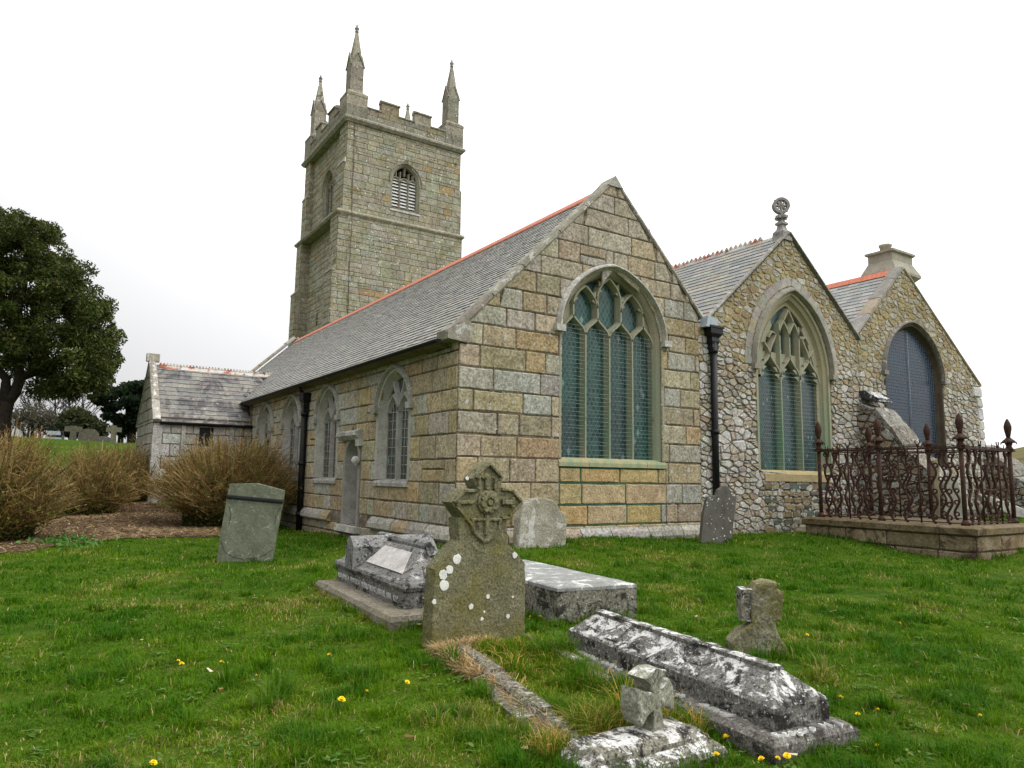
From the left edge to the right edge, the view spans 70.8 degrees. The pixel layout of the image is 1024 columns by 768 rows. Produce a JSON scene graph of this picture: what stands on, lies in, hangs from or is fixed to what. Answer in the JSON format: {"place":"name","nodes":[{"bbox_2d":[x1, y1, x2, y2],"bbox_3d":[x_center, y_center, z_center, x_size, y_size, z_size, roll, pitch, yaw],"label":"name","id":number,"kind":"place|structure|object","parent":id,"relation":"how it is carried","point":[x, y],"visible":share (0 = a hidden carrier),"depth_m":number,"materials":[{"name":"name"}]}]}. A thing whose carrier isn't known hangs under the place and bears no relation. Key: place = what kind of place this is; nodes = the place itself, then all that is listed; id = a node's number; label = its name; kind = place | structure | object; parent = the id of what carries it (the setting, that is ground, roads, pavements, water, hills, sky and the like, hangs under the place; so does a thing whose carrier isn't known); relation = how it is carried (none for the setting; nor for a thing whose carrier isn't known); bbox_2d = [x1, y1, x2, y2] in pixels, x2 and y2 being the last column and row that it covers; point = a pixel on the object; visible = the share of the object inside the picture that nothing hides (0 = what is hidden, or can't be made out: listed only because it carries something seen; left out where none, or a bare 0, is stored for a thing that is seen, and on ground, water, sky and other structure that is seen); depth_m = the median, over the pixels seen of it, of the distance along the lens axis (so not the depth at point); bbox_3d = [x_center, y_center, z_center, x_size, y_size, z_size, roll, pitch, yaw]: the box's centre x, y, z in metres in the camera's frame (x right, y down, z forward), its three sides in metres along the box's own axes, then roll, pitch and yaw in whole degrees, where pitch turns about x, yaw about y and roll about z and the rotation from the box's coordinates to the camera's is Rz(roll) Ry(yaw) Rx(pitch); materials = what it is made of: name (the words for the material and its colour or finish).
{"place":"outdoors","nodes":[
{"label":"outdoors","id":0,"kind":"place"},
{"bbox_2d":[0,436,1023,767],"bbox_3d":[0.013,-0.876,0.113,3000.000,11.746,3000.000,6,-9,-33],"label":"ground","id":1,"kind":"structure","parent":0,"point":[862,594],"depth_m":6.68,"materials":[{"name":"green plant"}]},
{"bbox_2d":[11,412,26,436],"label":"house","id":2,"kind":"structure","parent":1,"relation":"on","point":[17,432],"depth_m":59.35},
{"bbox_2d":[0,381,44,436],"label":"bare tree","id":3,"kind":"object","parent":1,"relation":"on","point":[28,432],"visible":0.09,"depth_m":58.07,"materials":[{"name":"grey plant"}]},
{"bbox_2d":[11,401,57,436],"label":"hedge tree","id":4,"kind":"object","parent":1,"relation":"on","point":[32,420],"visible":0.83,"depth_m":49.27,"materials":[{"name":"green plant"}]},
{"bbox_2d":[14,390,69,437],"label":"bare tree","id":5,"kind":"object","parent":1,"relation":"on","point":[50,407],"visible":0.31,"depth_m":55.53,"materials":[{"name":"grey plant"}]},
{"bbox_2d":[46,431,61,438],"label":"headstone","id":6,"kind":"object","parent":1,"relation":"on","point":[57,435],"visible":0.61,"depth_m":37.12,"materials":[{"name":"grey stone"}]},
{"bbox_2d":[45,423,78,437],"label":"shrub tree","id":7,"kind":"object","parent":1,"relation":"on","point":[60,427],"visible":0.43,"depth_m":44.26,"materials":[{"name":"green plant"}]},
{"bbox_2d":[0,205,128,464],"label":"oak tree","id":8,"kind":"object","parent":1,"relation":"on","point":[56,292],"visible":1,"depth_m":24.22,"materials":[{"name":"green plant"}]},
{"bbox_2d":[42,395,86,422],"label":"bare tree","id":9,"kind":"object","parent":1,"relation":"on","point":[62,406],"visible":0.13,"depth_m":56.70,"materials":[{"name":"grey plant"}]},
{"bbox_2d":[43,394,90,439],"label":"bare tree","id":10,"kind":"object","parent":1,"relation":"on","point":[48,400],"visible":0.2,"depth_m":57.54,"materials":[{"name":"grey plant"}]},
{"bbox_2d":[64,426,82,439],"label":"headstone","id":11,"kind":"object","parent":1,"relation":"on","point":[72,430],"visible":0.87,"depth_m":40.10,"materials":[{"name":"grey stone"}]},
{"bbox_2d":[57,394,100,414],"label":"bare tree","id":12,"kind":"object","parent":1,"relation":"on","point":[85,408],"visible":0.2,"depth_m":59.53,"materials":[{"name":"grey plant"}]},
{"bbox_2d":[54,405,110,438],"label":"bush","id":13,"kind":"object","parent":1,"relation":"on","point":[78,416],"visible":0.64,"depth_m":46.69,"materials":[{"name":"green plant"}]},
{"bbox_2d":[78,429,98,441],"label":"headstone","id":14,"kind":"object","parent":1,"relation":"on","point":[89,434],"visible":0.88,"depth_m":40.49,"materials":[{"name":"grey stone"}]},
{"bbox_2d":[98,436,109,441],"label":"headstone","id":15,"kind":"object","parent":1,"relation":"on","point":[104,438],"visible":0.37,"depth_m":41.71,"materials":[{"name":"grey stone"}]},
{"bbox_2d":[91,400,124,442],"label":"pine tree","id":16,"kind":"object","parent":1,"relation":"on","point":[98,403],"visible":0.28,"depth_m":55.40,"materials":[{"name":"green plant"}]},
{"bbox_2d":[0,501,221,553],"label":"twig litter","id":17,"kind":"object","parent":1,"relation":"on","point":[194,528],"visible":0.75,"depth_m":17.11,"materials":[{"name":"plant"}]},
{"bbox_2d":[0,416,94,541],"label":"bush","id":18,"kind":"object","parent":17,"relation":"on","point":[28,504],"visible":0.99,"depth_m":14.45,"materials":[{"name":"brown plant"}]},
{"bbox_2d":[16,531,118,550],"bbox_3d":[-8.838,3.108,14.392,1.583,0.228,2.936,3,-8,-18],"label":"weed clump","id":19,"kind":"object","parent":17,"relation":"on","point":[63,540],"visible":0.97,"depth_m":14.00,"materials":[{"name":"green plant"}]},
{"bbox_2d":[45,439,143,514],"bbox_3d":[-11.894,2.623,20.330,2.722,2.220,2.389,3,-8,-16],"label":"bush","id":20,"kind":"object","parent":17,"relation":"on","point":[103,490],"visible":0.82,"depth_m":20.05,"materials":[{"name":"brown plant"}]},
{"bbox_2d":[100,435,161,502],"bbox_3d":[-12.486,2.775,23.393,2.574,2.258,2.061,6,-9,-33],"label":"bush","id":21,"kind":"object","parent":17,"relation":"on","point":[143,464],"visible":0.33,"depth_m":23.22,"materials":[{"name":"brown plant"}]},
{"bbox_2d":[106,425,121,442],"bbox_3d":[-21.790,2.840,39.406,0.750,1.134,0.160,5,-8,-29],"label":"headstone","id":22,"kind":"object","parent":1,"relation":"on","point":[113,429],"visible":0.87,"depth_m":39.34,"materials":[{"name":"grey stone"}]},
{"bbox_2d":[86,379,144,442],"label":"pine tree","id":23,"kind":"object","parent":1,"relation":"on","point":[128,395],"visible":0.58,"depth_m":54.03,"materials":[{"name":"green plant"}]},
{"bbox_2d":[134,427,304,526],"bbox_3d":[-7.788,2.583,19.899,4.770,2.733,3.665,6,-9,-33],"label":"bush","id":24,"kind":"object","parent":1,"relation":"on","point":[195,491],"visible":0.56,"depth_m":19.07,"materials":[{"name":"brown plant"}]},
{"bbox_2d":[217,483,284,562],"bbox_3d":[-4.532,2.422,12.519,1.065,1.386,0.159,2,-7,-7],"label":"headstone","id":25,"kind":"object","parent":1,"relation":"on","point":[251,521],"visible":0.94,"depth_m":12.49,"materials":[{"name":"stone"}]},
{"bbox_2d":[338,696,345,710],"bbox_3d":[-1.122,2.097,4.694,0.054,0.123,0.054,16,-2,1],"label":"dandelion","id":26,"kind":"object","parent":1,"relation":"on","point":[341,698],"visible":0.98,"depth_m":4.69,"materials":[{"name":"yellow plant"}]},
{"bbox_2d":[315,531,438,630],"bbox_3d":[-1.206,2.309,8.505,1.518,0.973,2.767,5,-8,-29],"label":"coped tomb","id":27,"kind":"object","parent":1,"relation":"on","point":[381,576],"visible":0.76,"depth_m":8.10,"materials":[{"name":"grey stone"}]},
{"bbox_2d":[422,462,525,649],"bbox_3d":[-0.316,1.632,6.618,0.992,1.831,0.257,6,-9,-33],"label":"headstone","id":28,"kind":"object","parent":1,"relation":"on","point":[475,581],"visible":0.85,"depth_m":6.55,"materials":[{"name":"stone"}]},
{"bbox_2d":[0,502,1023,635],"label":"grass","id":29,"kind":"structure","parent":1,"relation":"on","point":[861,565],"depth_m":10.69,"materials":[{"name":"green plant"}]},
{"bbox_2d":[455,633,613,740],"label":"grave kerb","id":30,"kind":"structure","parent":1,"relation":"on","point":[518,694],"depth_m":4.92,"materials":[{"name":"stone"}]},
{"bbox_2d":[513,497,565,548],"bbox_3d":[0.499,2.593,12.854,1.048,1.140,0.212,6,-9,-33],"label":"headstone","id":31,"kind":"object","parent":1,"relation":"on","point":[540,521],"visible":0.76,"depth_m":12.75,"materials":[{"name":"grey stone"}]},
{"bbox_2d":[422,633,699,762],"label":"dry grass","id":32,"kind":"structure","parent":1,"relation":"on","point":[475,668],"depth_m":5.63,"materials":[{"name":"plant"}]},
{"bbox_2d":[140,582,988,754],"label":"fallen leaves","id":33,"kind":"object","parent":1,"relation":"on","point":[406,735],"visible":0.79,"depth_m":4.89,"materials":[{"name":"plant"}]},
{"bbox_2d":[135,25,1023,545],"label":"church","id":34,"kind":"structure","parent":1,"relation":"on","point":[595,363],"depth_m":17.89,"materials":[{"name":"stone"}]},
{"bbox_2d":[254,401,273,456],"bbox_3d":[-8.119,1.830,23.871,0.340,2.511,2.020,6,-9,-33],"label":"window","id":35,"kind":"structure","parent":34,"relation":"in","point":[265,420],"depth_m":24.36,"materials":[{"name":"stone"}]},
{"bbox_2d":[279,394,300,481],"bbox_3d":[-6.416,1.593,21.471,0.540,2.601,2.020,6,-9,-33],"label":"window","id":36,"kind":"structure","parent":34,"relation":"in","point":[291,424],"depth_m":21.85,"materials":[{"name":"stone"}]},
{"bbox_2d":[311,383,340,483],"bbox_3d":[-4.686,1.283,18.857,0.540,2.601,2.020,6,-9,-33],"label":"window","id":37,"kind":"structure","parent":34,"relation":"in","point":[326,417],"depth_m":19.18,"materials":[{"name":"stone"}]},
{"bbox_2d":[334,429,363,533],"bbox_3d":[-3.752,2.281,17.056,0.530,2.370,1.340,6,-9,-33],"label":"blocked doorway","id":38,"kind":"structure","parent":34,"relation":"in","point":[351,476],"depth_m":17.31,"materials":[{"name":"stone"}]},
{"bbox_2d":[370,364,413,486],"bbox_3d":[-2.391,0.872,15.388,0.540,2.601,2.020,6,-9,-33],"label":"window","id":39,"kind":"structure","parent":34,"relation":"in","point":[392,460],"depth_m":15.62,"materials":[{"name":"stone"}]},
{"bbox_2d":[554,264,671,468],"bbox_3d":[2.089,-0.407,15.262,3.180,4.320,0.470,6,-9,-33],"label":"window","id":40,"kind":"structure","parent":34,"relation":"in","point":[611,386],"depth_m":15.40,"materials":[{"name":"green glass"}]},
{"bbox_2d":[744,277,838,481],"bbox_3d":[7.209,-0.151,18.577,3.840,5.289,0.440,6,-9,-33],"label":"window","id":41,"kind":"structure","parent":34,"relation":"in","point":[792,364],"depth_m":18.70,"materials":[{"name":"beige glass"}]},
{"bbox_2d":[881,320,948,469],"bbox_3d":[12.088,0.753,21.704,3.600,5.400,0.390,6,-9,-33],"label":"window","id":42,"kind":"structure","parent":34,"relation":"in","point":[913,369],"depth_m":22.12,"materials":[{"name":"glass"}]},
{"bbox_2d":[469,627,690,733],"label":"grass","id":43,"kind":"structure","parent":1,"relation":"on","point":[557,678],"depth_m":5.47,"materials":[{"name":"green plant"}]},
{"bbox_2d":[523,560,636,623],"bbox_3d":[0.322,2.544,8.667,0.975,0.591,2.527,5,-8,-28],"label":"chest tomb","id":44,"kind":"object","parent":1,"relation":"on","point":[557,592],"visible":0.51,"depth_m":7.71,"materials":[{"name":"stone"}]},
{"bbox_2d":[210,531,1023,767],"bbox_3d":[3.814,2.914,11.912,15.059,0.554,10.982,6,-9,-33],"label":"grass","id":45,"kind":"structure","parent":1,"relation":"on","point":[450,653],"depth_m":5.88,"materials":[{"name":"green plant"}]},
{"bbox_2d":[514,658,722,762],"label":"grass","id":46,"kind":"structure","parent":1,"relation":"on","point":[542,740],"depth_m":4.29,"materials":[{"name":"green plant"}]},
{"bbox_2d":[556,717,727,767],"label":"cross base","id":47,"kind":"object","parent":1,"relation":"on","point":[675,736],"visible":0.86,"depth_m":3.97,"materials":[{"name":"stone"}]},
{"bbox_2d":[621,664,673,731],"bbox_3d":[0.787,1.863,4.193,0.335,0.421,0.146,7,-10,-40],"label":"stone cross","id":48,"kind":"object","parent":47,"relation":"on","point":[647,698],"visible":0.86,"depth_m":4.14,"materials":[{"name":"stone"}]},
{"bbox_2d":[567,609,859,765],"bbox_3d":[1.198,2.146,5.383,0.715,0.569,2.681,4,-8,-26],"label":"coped tomb","id":49,"kind":"object","parent":1,"relation":"on","point":[764,708],"visible":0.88,"depth_m":4.61,"materials":[{"name":"stone"}]},
{"bbox_2d":[712,751,719,765],"bbox_3d":[1.138,2.083,3.976,0.044,0.100,0.044,-9,-18,-18],"label":"dandelion","id":50,"kind":"object","parent":1,"relation":"on","point":[715,753],"visible":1,"depth_m":3.98,"materials":[{"name":"yellow plant"}]},
{"bbox_2d":[698,486,736,542],"bbox_3d":[4.163,2.727,14.605,0.911,1.321,0.098,4,-8,-20],"label":"headstone","id":51,"kind":"object","parent":1,"relation":"on","point":[717,516],"visible":0.88,"depth_m":14.57,"materials":[{"name":"stone"}]},
{"bbox_2d":[725,578,787,653],"bbox_3d":[2.132,2.127,6.314,0.495,0.818,0.238,0,-7,4],"label":"headstone","id":52,"kind":"object","parent":1,"relation":"on","point":[759,602],"visible":0.76,"depth_m":6.22,"materials":[{"name":"stone"}]},
{"bbox_2d":[783,752,790,762],"bbox_3d":[1.523,2.088,3.987,0.044,0.100,0.044,-4,11,18],"label":"dandelion","id":53,"kind":"object","parent":1,"relation":"on","point":[786,754],"visible":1,"depth_m":3.98,"materials":[{"name":"yellow plant"}]},
{"bbox_2d":[801,413,1023,560],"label":"railed grave","id":54,"kind":"object","parent":1,"relation":"on","point":[932,535],"visible":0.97,"depth_m":14.87,"materials":[{"name":"metal"}]},
{"bbox_2d":[931,458,939,518],"bbox_3d":[10.550,2.699,17.969,0.194,1.680,0.506,-2,-8,20],"label":"headstone","id":55,"kind":"object","parent":1,"relation":"on","point":[936,482],"visible":0.34,"depth_m":17.77,"materials":[{"name":"stone"}]},
{"bbox_2d":[942,472,962,519],"bbox_3d":[10.661,2.783,17.362,0.495,1.311,0.151,-2,-8,20],"label":"headstone","id":56,"kind":"object","parent":1,"relation":"on","point":[953,494],"visible":0.3,"depth_m":17.32,"materials":[{"name":"grey stone"}]},
{"bbox_2d":[973,493,1023,518],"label":"grave slab","id":57,"kind":"structure","parent":1,"relation":"on","point":[1019,512],"depth_m":17.75,"materials":[{"name":"white stone"}]},
{"bbox_2d":[0,0,1023,448],"label":"sky","id":58,"kind":"structure","parent":0,"point":[165,140],"materials":[{"name":"white"}]}
]}

